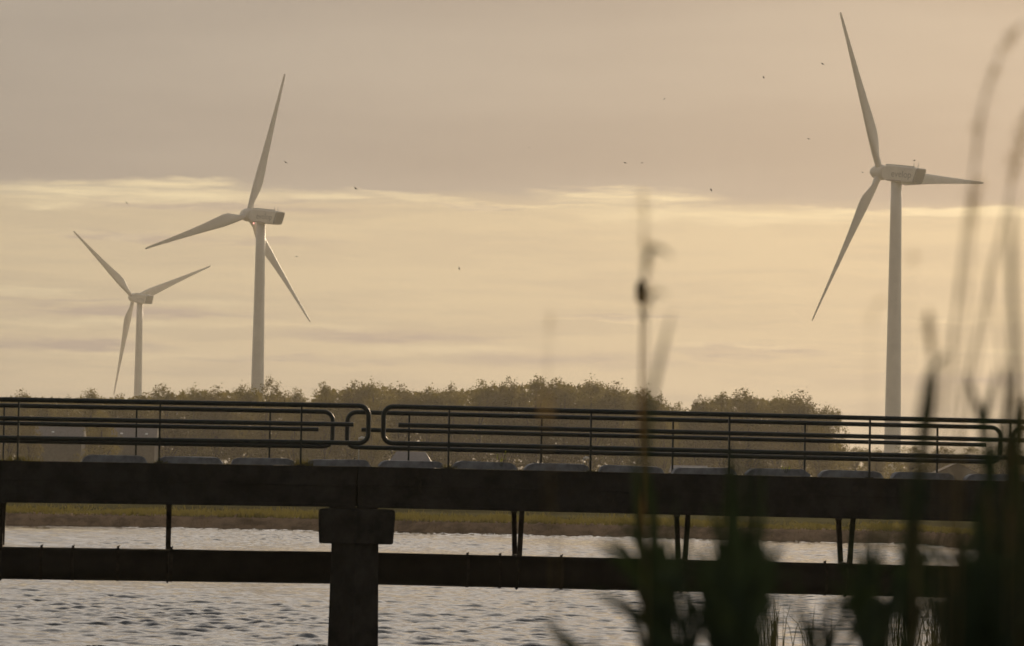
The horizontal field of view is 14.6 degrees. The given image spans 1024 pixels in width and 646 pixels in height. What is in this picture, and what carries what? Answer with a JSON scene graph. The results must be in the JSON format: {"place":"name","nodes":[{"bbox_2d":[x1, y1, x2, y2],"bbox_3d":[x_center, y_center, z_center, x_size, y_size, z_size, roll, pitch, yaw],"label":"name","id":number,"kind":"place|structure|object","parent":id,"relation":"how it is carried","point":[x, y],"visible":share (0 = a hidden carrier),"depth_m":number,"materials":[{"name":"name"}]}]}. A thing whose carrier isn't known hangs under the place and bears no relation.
{"place":"outdoors","nodes":[
{"label":"outdoors","id":0,"kind":"place"},
{"bbox_2d":[0,524,971,645],"bbox_3d":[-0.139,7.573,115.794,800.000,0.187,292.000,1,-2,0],"label":"river water","id":1,"kind":"structure","parent":0,"point":[87,613],"depth_m":95.49,"materials":[{"name":"grey liquid"}]},
{"bbox_2d":[5,512,973,546],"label":"bank","id":2,"kind":"structure","parent":0,"point":[419,526],"depth_m":218.98,"materials":[{"name":"soil"}]},
{"bbox_2d":[5,508,952,544],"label":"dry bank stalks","id":3,"kind":"object","parent":2,"relation":"on","point":[428,525],"visible":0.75,"depth_m":218.91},
{"bbox_2d":[6,503,974,535],"bbox_3d":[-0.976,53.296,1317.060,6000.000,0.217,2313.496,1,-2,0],"label":"meadow","id":4,"kind":"structure","parent":0,"point":[964,524],"depth_m":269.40,"materials":[{"name":"plant"}]},
{"bbox_2d":[0,408,27,459],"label":"broadleaf tree","id":5,"kind":"object","parent":4,"relation":"on","point":[10,430],"visible":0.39,"depth_m":878.22,"materials":[{"name":"green plant"}]},
{"bbox_2d":[14,421,44,460],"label":"broadleaf tree","id":6,"kind":"object","parent":4,"relation":"on","point":[30,450],"visible":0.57,"depth_m":809.18,"materials":[{"name":"green plant"}]},
{"bbox_2d":[32,426,85,461],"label":"house","id":7,"kind":"structure","parent":4,"relation":"on","point":[60,452],"depth_m":849.85,"materials":[{"name":"tile"}]},
{"bbox_2d":[69,388,110,454],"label":"broadleaf tree","id":8,"kind":"object","parent":4,"relation":"on","point":[90,412],"visible":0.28,"depth_m":878.57,"materials":[{"name":"green plant"}]},
{"bbox_2d":[71,411,123,461],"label":"broadleaf tree","id":9,"kind":"object","parent":4,"relation":"on","point":[103,433],"visible":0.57,"depth_m":808.77,"materials":[{"name":"green plant"}]},
{"bbox_2d":[107,427,158,462],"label":"house","id":10,"kind":"structure","parent":4,"relation":"on","point":[149,454],"depth_m":840.22,"materials":[{"name":"tile"}]},
{"bbox_2d":[110,390,165,450],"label":"broadleaf tree","id":11,"kind":"object","parent":4,"relation":"on","point":[141,397],"visible":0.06,"depth_m":908.90,"materials":[{"name":"green plant"}]},
{"bbox_2d":[73,231,209,398],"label":"wind turbine","id":12,"kind":"object","parent":4,"relation":"on","point":[143,297],"visible":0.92,"depth_m":2161.19,"materials":[{"name":"paint"}]},
{"bbox_2d":[139,383,197,463],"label":"broadleaf tree","id":13,"kind":"object","parent":4,"relation":"on","point":[168,433],"visible":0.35,"depth_m":898.68,"materials":[{"name":"green plant"}]},
{"bbox_2d":[170,382,223,456],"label":"broadleaf tree","id":14,"kind":"object","parent":4,"relation":"on","point":[199,395],"visible":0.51,"depth_m":908.10,"materials":[{"name":"green plant"}]},
{"bbox_2d":[190,383,244,464],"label":"broadleaf tree","id":15,"kind":"object","parent":4,"relation":"on","point":[215,450],"visible":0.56,"depth_m":907.84,"materials":[{"name":"green plant"}]},
{"bbox_2d":[145,73,310,406],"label":"wind turbine","id":16,"kind":"object","parent":4,"relation":"on","point":[257,219],"visible":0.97,"depth_m":1442.01,"materials":[{"name":"paint"}]},
{"bbox_2d":[210,384,271,464],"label":"broadleaf tree","id":17,"kind":"object","parent":4,"relation":"on","point":[250,395],"visible":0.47,"depth_m":908.21,"materials":[{"name":"green plant"}]},
{"bbox_2d":[230,375,298,457],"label":"broadleaf tree","id":18,"kind":"object","parent":4,"relation":"on","point":[263,417],"visible":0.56,"depth_m":879.31,"materials":[{"name":"green plant"}]},
{"bbox_2d":[273,387,317,465],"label":"broadleaf tree","id":19,"kind":"object","parent":4,"relation":"on","point":[293,455],"visible":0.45,"depth_m":899.15,"materials":[{"name":"green plant"}]},
{"bbox_2d":[307,382,345,458],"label":"broadleaf tree","id":20,"kind":"object","parent":4,"relation":"on","point":[323,432],"visible":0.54,"depth_m":879.02,"materials":[{"name":"green plant"}]},
{"bbox_2d":[318,379,382,466],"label":"broadleaf tree","id":21,"kind":"object","parent":4,"relation":"on","point":[346,448],"visible":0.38,"depth_m":888.19,"materials":[{"name":"green plant"}]},
{"bbox_2d":[341,379,398,466],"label":"broadleaf tree","id":22,"kind":"object","parent":4,"relation":"on","point":[372,390],"visible":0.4,"depth_m":888.76,"materials":[{"name":"green plant"}]},
{"bbox_2d":[351,397,391,466],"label":"broadleaf tree","id":23,"kind":"object","parent":4,"relation":"on","point":[374,454],"visible":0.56,"depth_m":828.93,"materials":[{"name":"green plant"}]},
{"bbox_2d":[378,381,431,460],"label":"broadleaf tree","id":24,"kind":"object","parent":4,"relation":"on","point":[405,400],"visible":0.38,"depth_m":908.90,"materials":[{"name":"green plant"}]},
{"bbox_2d":[391,451,430,467],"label":"house","id":25,"kind":"structure","parent":4,"relation":"on","point":[413,456],"depth_m":702.82,"materials":[{"name":"metal"}]},
{"bbox_2d":[0,382,846,477],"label":"distant wood","id":26,"kind":"object","parent":4,"relation":"on","point":[574,387],"visible":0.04,"depth_m":947.48,"materials":[{"name":"green plant"}]},
{"bbox_2d":[393,383,462,464],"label":"broadleaf tree","id":27,"kind":"object","parent":4,"relation":"on","point":[436,453],"visible":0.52,"depth_m":907.75,"materials":[{"name":"green plant"}]},
{"bbox_2d":[421,382,490,466],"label":"broadleaf tree","id":28,"kind":"object","parent":4,"relation":"on","point":[460,421],"visible":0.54,"depth_m":907.69,"materials":[{"name":"green plant"}]},
{"bbox_2d":[445,379,515,461],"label":"broadleaf tree","id":29,"kind":"object","parent":4,"relation":"on","point":[481,400],"visible":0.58,"depth_m":908.57,"materials":[{"name":"green plant"}]},
{"bbox_2d":[482,376,537,469],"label":"broadleaf tree","id":30,"kind":"object","parent":4,"relation":"on","point":[514,393],"visible":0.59,"depth_m":907.58,"materials":[{"name":"green plant"}]},
{"bbox_2d":[497,373,566,470],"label":"broadleaf tree","id":31,"kind":"object","parent":4,"relation":"on","point":[535,389],"visible":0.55,"depth_m":908.29,"materials":[{"name":"green plant"}]},
{"bbox_2d":[525,377,598,463],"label":"broadleaf tree","id":32,"kind":"object","parent":4,"relation":"on","point":[559,458],"visible":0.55,"depth_m":907.15,"materials":[{"name":"green plant"}]},
{"bbox_2d":[560,373,615,469],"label":"broadleaf tree","id":33,"kind":"object","parent":4,"relation":"on","point":[584,391],"visible":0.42,"depth_m":907.87,"materials":[{"name":"green plant"}]},
{"bbox_2d":[591,381,644,472],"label":"broadleaf tree","id":34,"kind":"object","parent":4,"relation":"on","point":[610,399],"visible":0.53,"depth_m":898.39,"materials":[{"name":"green plant"}]},
{"bbox_2d":[612,383,662,466],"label":"broadleaf tree","id":35,"kind":"object","parent":4,"relation":"on","point":[634,405],"visible":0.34,"depth_m":888.66,"materials":[{"name":"green plant"}]},
{"bbox_2d":[632,391,687,468],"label":"broadleaf tree","id":36,"kind":"object","parent":4,"relation":"on","point":[661,401],"visible":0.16,"depth_m":888.07,"materials":[{"name":"green plant"}]},
{"bbox_2d":[649,415,680,473],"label":"broadleaf tree","id":37,"kind":"object","parent":4,"relation":"on","point":[660,460],"visible":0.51,"depth_m":829.33,"materials":[{"name":"green plant"}]},
{"bbox_2d":[678,394,722,466],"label":"broadleaf tree","id":38,"kind":"object","parent":4,"relation":"on","point":[694,443],"visible":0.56,"depth_m":887.71,"materials":[{"name":"green plant"}]},
{"bbox_2d":[687,391,748,474],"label":"broadleaf tree","id":39,"kind":"object","parent":4,"relation":"on","point":[718,402],"visible":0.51,"depth_m":888.32,"materials":[{"name":"green plant"}]},
{"bbox_2d":[707,386,783,475],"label":"broadleaf tree","id":40,"kind":"object","parent":4,"relation":"on","point":[746,409],"visible":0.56,"depth_m":887.33,"materials":[{"name":"green plant"}]},
{"bbox_2d":[751,390,798,468],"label":"broadleaf tree","id":41,"kind":"object","parent":4,"relation":"on","point":[778,428],"visible":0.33,"depth_m":887.94,"materials":[{"name":"green plant"}]},
{"bbox_2d":[774,389,830,476],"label":"broadleaf tree","id":42,"kind":"object","parent":4,"relation":"on","point":[800,403],"visible":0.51,"depth_m":868.47,"materials":[{"name":"green plant"}]},
{"bbox_2d":[800,426,840,476],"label":"broadleaf tree","id":43,"kind":"object","parent":4,"relation":"on","point":[819,447],"visible":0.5,"depth_m":828.51,"materials":[{"name":"green plant"}]},
{"bbox_2d":[806,404,854,474],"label":"broadleaf tree","id":44,"kind":"object","parent":4,"relation":"on","point":[834,430],"visible":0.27,"depth_m":868.91,"materials":[{"name":"green plant"}]},
{"bbox_2d":[812,12,982,476],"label":"wind turbine","id":45,"kind":"object","parent":4,"relation":"on","point":[898,176],"visible":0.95,"depth_m":1221.78,"materials":[{"name":"paint"}]},
{"bbox_2d":[0,0,1023,476],"label":"sky","id":46,"kind":"structure","parent":0,"point":[434,110],"materials":[{"name":"beige"}]},
{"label":"near bank","id":47,"kind":"structure","parent":0,"visible":0},
{"bbox_2d":[537,389,555,645],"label":"reed","id":48,"kind":"object","parent":47,"relation":"on","point":[544,413],"visible":1,"depth_m":6.94,"materials":[{"name":"plant"}]},
{"bbox_2d":[543,620,597,645],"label":"reed","id":49,"kind":"object","parent":47,"relation":"on","point":[563,638],"visible":0.98,"depth_m":9.04,"materials":[{"name":"green plant"}]},
{"bbox_2d":[590,530,678,645],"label":"reed","id":50,"kind":"object","parent":47,"relation":"on","point":[657,591],"visible":0.99,"depth_m":8.91,"materials":[{"name":"green plant"}]},
{"bbox_2d":[603,535,679,613],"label":"reed","id":51,"kind":"object","parent":47,"relation":"on","point":[628,554],"visible":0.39,"depth_m":10.51,"materials":[{"name":"green plant"}]},
{"bbox_2d":[607,487,681,645],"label":"reed","id":52,"kind":"object","parent":47,"relation":"on","point":[651,557],"visible":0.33,"depth_m":10.63,"materials":[{"name":"green plant"}]},
{"bbox_2d":[632,275,659,541],"bbox_3d":[0.399,1.548,12.408,0.090,3.402,0.122,1,-2,0],"label":"reed","id":53,"kind":"object","parent":47,"relation":"on","point":[639,287],"visible":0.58,"depth_m":12.46,"materials":[{"name":"green plant"}]},
{"bbox_2d":[635,191,672,645],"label":"reed","id":54,"kind":"object","parent":47,"relation":"on","point":[645,449],"visible":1,"depth_m":8.14,"materials":[{"name":"green plant"}]},
{"bbox_2d":[621,516,700,645],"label":"reed","id":55,"kind":"object","parent":47,"relation":"on","point":[663,615],"visible":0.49,"depth_m":9.23,"materials":[{"name":"green plant"}]},
{"bbox_2d":[671,565,723,645],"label":"reed","id":56,"kind":"object","parent":47,"relation":"on","point":[690,628],"visible":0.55,"depth_m":10.14,"materials":[{"name":"green plant"}]},
{"bbox_2d":[664,537,774,645],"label":"reed","id":57,"kind":"object","parent":47,"relation":"on","point":[709,600],"visible":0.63,"depth_m":9.45,"materials":[{"name":"green plant"}]},
{"bbox_2d":[695,495,751,605],"bbox_3d":[0.562,1.723,10.898,0.176,2.505,0.375,1,-2,5],"label":"reed","id":58,"kind":"object","parent":47,"relation":"on","point":[708,563],"visible":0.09,"depth_m":11.01,"materials":[{"name":"green plant"}]},
{"bbox_2d":[698,440,770,645],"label":"reed","id":59,"kind":"object","parent":47,"relation":"on","point":[725,546],"visible":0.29,"depth_m":10.48,"materials":[{"name":"green plant"}]},
{"bbox_2d":[687,556,800,645],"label":"reed","id":60,"kind":"object","parent":47,"relation":"on","point":[740,629],"visible":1,"depth_m":8.91,"materials":[{"name":"green plant"}]},
{"bbox_2d":[707,503,800,642],"bbox_3d":[0.549,1.596,9.683,0.193,2.323,0.312,2,-2,-26],"label":"reed","id":61,"kind":"object","parent":47,"relation":"on","point":[727,568],"visible":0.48,"depth_m":9.67,"materials":[{"name":"green plant"}]},
{"bbox_2d":[730,506,785,633],"bbox_3d":[0.599,1.629,9.953,0.142,2.348,0.193,1,-2,0],"label":"reed","id":62,"kind":"object","parent":47,"relation":"on","point":[773,562],"visible":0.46,"depth_m":10.04,"materials":[{"name":"green plant"}]},
{"bbox_2d":[741,445,777,645],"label":"reed","id":63,"kind":"object","parent":47,"relation":"on","point":[748,541],"visible":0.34,"depth_m":10.61,"materials":[{"name":"green plant"}]},
{"bbox_2d":[773,568,876,645],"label":"reed","id":64,"kind":"object","parent":47,"relation":"on","point":[810,637],"visible":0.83,"depth_m":9.82,"materials":[{"name":"green plant"}]},
{"bbox_2d":[820,590,884,645],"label":"reed","id":65,"kind":"object","parent":47,"relation":"on","point":[869,617],"visible":1,"depth_m":8.74,"materials":[{"name":"green plant"}]},
{"bbox_2d":[827,506,895,624],"bbox_3d":[0.903,1.658,10.187,0.188,2.388,0.248,2,-3,-28],"label":"reed","id":66,"kind":"object","parent":47,"relation":"on","point":[869,567],"visible":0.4,"depth_m":10.22,"materials":[{"name":"green plant"}]},
{"bbox_2d":[826,541,938,645],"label":"reed","id":67,"kind":"object","parent":47,"relation":"on","point":[899,584],"visible":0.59,"depth_m":9.14,"materials":[{"name":"green plant"}]},
{"bbox_2d":[884,465,949,645],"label":"reed","id":68,"kind":"object","parent":47,"relation":"on","point":[905,616],"visible":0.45,"depth_m":9.87,"materials":[{"name":"green plant"}]},
{"bbox_2d":[913,309,948,645],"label":"reed","id":69,"kind":"object","parent":47,"relation":"on","point":[927,408],"visible":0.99,"depth_m":7.67,"materials":[{"name":"brown plant"}]},
{"bbox_2d":[881,542,1018,645],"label":"reed","id":70,"kind":"object","parent":47,"relation":"on","point":[972,618],"visible":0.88,"depth_m":8.66,"materials":[{"name":"green plant"}]},
{"bbox_2d":[934,230,970,645],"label":"reed","id":71,"kind":"object","parent":47,"relation":"on","point":[940,451],"visible":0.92,"depth_m":7.99,"materials":[{"name":"plant"}]},
{"bbox_2d":[907,511,1009,645],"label":"reed","id":72,"kind":"object","parent":47,"relation":"on","point":[966,589],"visible":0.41,"depth_m":9.16,"materials":[{"name":"green plant"}]},
{"bbox_2d":[957,175,987,645],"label":"reed","id":73,"kind":"object","parent":47,"relation":"on","point":[973,210],"visible":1,"depth_m":7.80,"materials":[{"name":"plant"}]},
{"bbox_2d":[942,480,1015,645],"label":"reed","id":74,"kind":"object","parent":47,"relation":"on","point":[979,517],"visible":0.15,"depth_m":9.96,"materials":[{"name":"green plant"}]},
{"bbox_2d":[959,235,1002,587],"bbox_3d":[1.030,1.221,8.930,0.093,2.842,0.004,1,-2,0],"label":"reed","id":75,"kind":"object","parent":47,"relation":"on","point":[971,399],"visible":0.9,"depth_m":8.97,"materials":[{"name":"plant"}]},
{"bbox_2d":[965,366,998,554],"bbox_3d":[1.087,1.396,9.288,0.074,2.610,0.349,0,-2,16],"label":"reed","id":76,"kind":"object","parent":47,"relation":"on","point":[989,462],"visible":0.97,"depth_m":9.29,"materials":[{"name":"green plant"}]},
{"bbox_2d":[941,510,1023,645],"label":"reed","id":77,"kind":"object","parent":47,"relation":"on","point":[995,592],"visible":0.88,"depth_m":8.65,"materials":[{"name":"green plant"}]},
{"bbox_2d":[942,489,1023,645],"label":"reed","id":78,"kind":"object","parent":47,"relation":"on","point":[984,639],"visible":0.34,"depth_m":9.25,"materials":[{"name":"green plant"}]},
{"bbox_2d":[944,22,1023,645],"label":"reed","id":79,"kind":"object","parent":47,"relation":"on","point":[979,124],"visible":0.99,"depth_m":8.39,"materials":[{"name":"plant"}]},
{"bbox_2d":[952,115,1023,594],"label":"reed","id":80,"kind":"object","parent":47,"relation":"on","point":[1016,169],"visible":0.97,"depth_m":8.78,"materials":[{"name":"plant"}]},
{"bbox_2d":[982,260,1007,638],"bbox_3d":[1.019,1.226,8.540,0.068,2.724,0.004,1,-2,0],"label":"reed","id":81,"kind":"object","parent":47,"relation":"on","point":[1005,456],"visible":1,"depth_m":8.57,"materials":[{"name":"plant"}]},
{"bbox_2d":[980,467,1023,645],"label":"reed","id":82,"kind":"object","parent":47,"relation":"on","point":[1016,569],"visible":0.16,"depth_m":9.55,"materials":[{"name":"green plant"}]},
{"bbox_2d":[1000,366,1023,589],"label":"reed","id":83,"kind":"object","parent":47,"relation":"on","point":[1011,473],"visible":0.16,"depth_m":9.25,"materials":[{"name":"green plant"}]},
{"bbox_2d":[1008,200,1021,645],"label":"reed","id":84,"kind":"object","parent":47,"relation":"on","point":[1015,361],"visible":1,"depth_m":7.21,"materials":[{"name":"green plant"}]},
{"label":"river bed","id":85,"kind":"structure","parent":0,"visible":0},
{"bbox_2d":[318,507,394,645],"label":"bridge pier","id":86,"kind":"structure","parent":85,"relation":"on","point":[354,537],"depth_m":70.93,"materials":[{"name":"concrete"}]},
{"bbox_2d":[0,461,355,506],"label":"bridge span","id":87,"kind":"object","parent":86,"relation":"on","point":[155,483],"visible":1,"depth_m":70.82,"materials":[{"name":"concrete"}]},
{"bbox_2d":[82,455,146,462],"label":"kerb block","id":88,"kind":"structure","parent":87,"relation":"on","point":[117,458],"depth_m":70.86,"materials":[{"name":"concrete"}]},
{"bbox_2d":[0,403,334,460],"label":"railing panel","id":89,"kind":"object","parent":87,"relation":"on","point":[270,428],"visible":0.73,"depth_m":75.26,"materials":[{"name":"black paint"}]},
{"bbox_2d":[165,505,171,582],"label":"pipe hanger","id":90,"kind":"object","parent":87,"relation":"hanging from","point":[168,525],"visible":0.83,"depth_m":72.09,"materials":[{"name":"metal"}]},
{"bbox_2d":[0,397,370,465],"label":"railing panel","id":91,"kind":"object","parent":87,"relation":"on","point":[159,439],"visible":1,"depth_m":70.88,"materials":[{"name":"black paint"}]},
{"bbox_2d":[160,456,222,463],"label":"kerb block","id":92,"kind":"structure","parent":87,"relation":"on","point":[192,460],"depth_m":70.97,"materials":[{"name":"concrete"}]},
{"bbox_2d":[231,458,295,464],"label":"kerb block","id":93,"kind":"structure","parent":87,"relation":"on","point":[265,461],"depth_m":71.09,"materials":[{"name":"concrete"}]},
{"bbox_2d":[306,459,369,466],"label":"kerb block","id":94,"kind":"structure","parent":87,"relation":"on","point":[336,462],"depth_m":71.22,"materials":[{"name":"concrete"}]},
{"bbox_2d":[355,467,1004,521],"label":"bridge span","id":95,"kind":"object","parent":86,"relation":"on","point":[578,492],"visible":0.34,"depth_m":71.58,"materials":[{"name":"concrete"}]},
{"bbox_2d":[378,460,443,467],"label":"kerb block","id":96,"kind":"structure","parent":95,"relation":"on","point":[411,464],"depth_m":71.34,"materials":[{"name":"concrete"}]},
{"bbox_2d":[453,461,516,469],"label":"kerb block","id":97,"kind":"structure","parent":95,"relation":"on","point":[478,465],"depth_m":71.45,"materials":[{"name":"concrete"}]},
{"bbox_2d":[511,489,528,589],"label":"pipe hanger","id":98,"kind":"object","parent":95,"relation":"hanging from","point":[517,547],"visible":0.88,"depth_m":72.95,"materials":[{"name":"metal"}]},
{"bbox_2d":[0,544,952,596],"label":"pipeline","id":99,"kind":"object","parent":98,"relation":"hanging from","point":[41,562],"visible":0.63,"depth_m":72.77,"materials":[{"name":"metal"}]},
{"bbox_2d":[524,463,588,471],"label":"kerb block","id":100,"kind":"structure","parent":95,"relation":"on","point":[559,467],"depth_m":71.58,"materials":[{"name":"concrete"}]},
{"bbox_2d":[598,465,663,472],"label":"kerb block","id":101,"kind":"structure","parent":95,"relation":"on","point":[615,468],"depth_m":71.67,"materials":[{"name":"concrete"}]},
{"bbox_2d":[345,410,1000,479],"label":"railing panel","id":102,"kind":"object","parent":95,"relation":"on","point":[804,440],"visible":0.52,"depth_m":76.11,"materials":[{"name":"black paint"}]},
{"bbox_2d":[674,515,690,571],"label":"pipe hanger","id":103,"kind":"object","parent":95,"relation":"hanging from","point":[677,528],"visible":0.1,"depth_m":73.99,"materials":[{"name":"metal"}]},
{"bbox_2d":[381,404,1010,477],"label":"railing panel","id":104,"kind":"object","parent":95,"relation":"on","point":[590,429],"visible":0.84,"depth_m":71.67,"materials":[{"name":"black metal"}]},
{"bbox_2d":[671,467,731,474],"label":"kerb block","id":105,"kind":"structure","parent":95,"relation":"on","point":[700,470],"depth_m":71.81,"materials":[{"name":"concrete"}]},
{"bbox_2d":[744,468,809,476],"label":"kerb block","id":106,"kind":"structure","parent":95,"relation":"on","point":[781,472],"depth_m":71.95,"materials":[{"name":"concrete"}]},
{"bbox_2d":[835,518,855,596],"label":"pipe hanger","id":107,"kind":"object","parent":95,"relation":"hanging from","point":[839,536],"visible":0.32,"depth_m":74.29,"materials":[{"name":"metal"}]},
{"bbox_2d":[817,470,883,477],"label":"kerb block","id":108,"kind":"structure","parent":95,"relation":"on","point":[844,473],"depth_m":72.06,"materials":[{"name":"concrete"}]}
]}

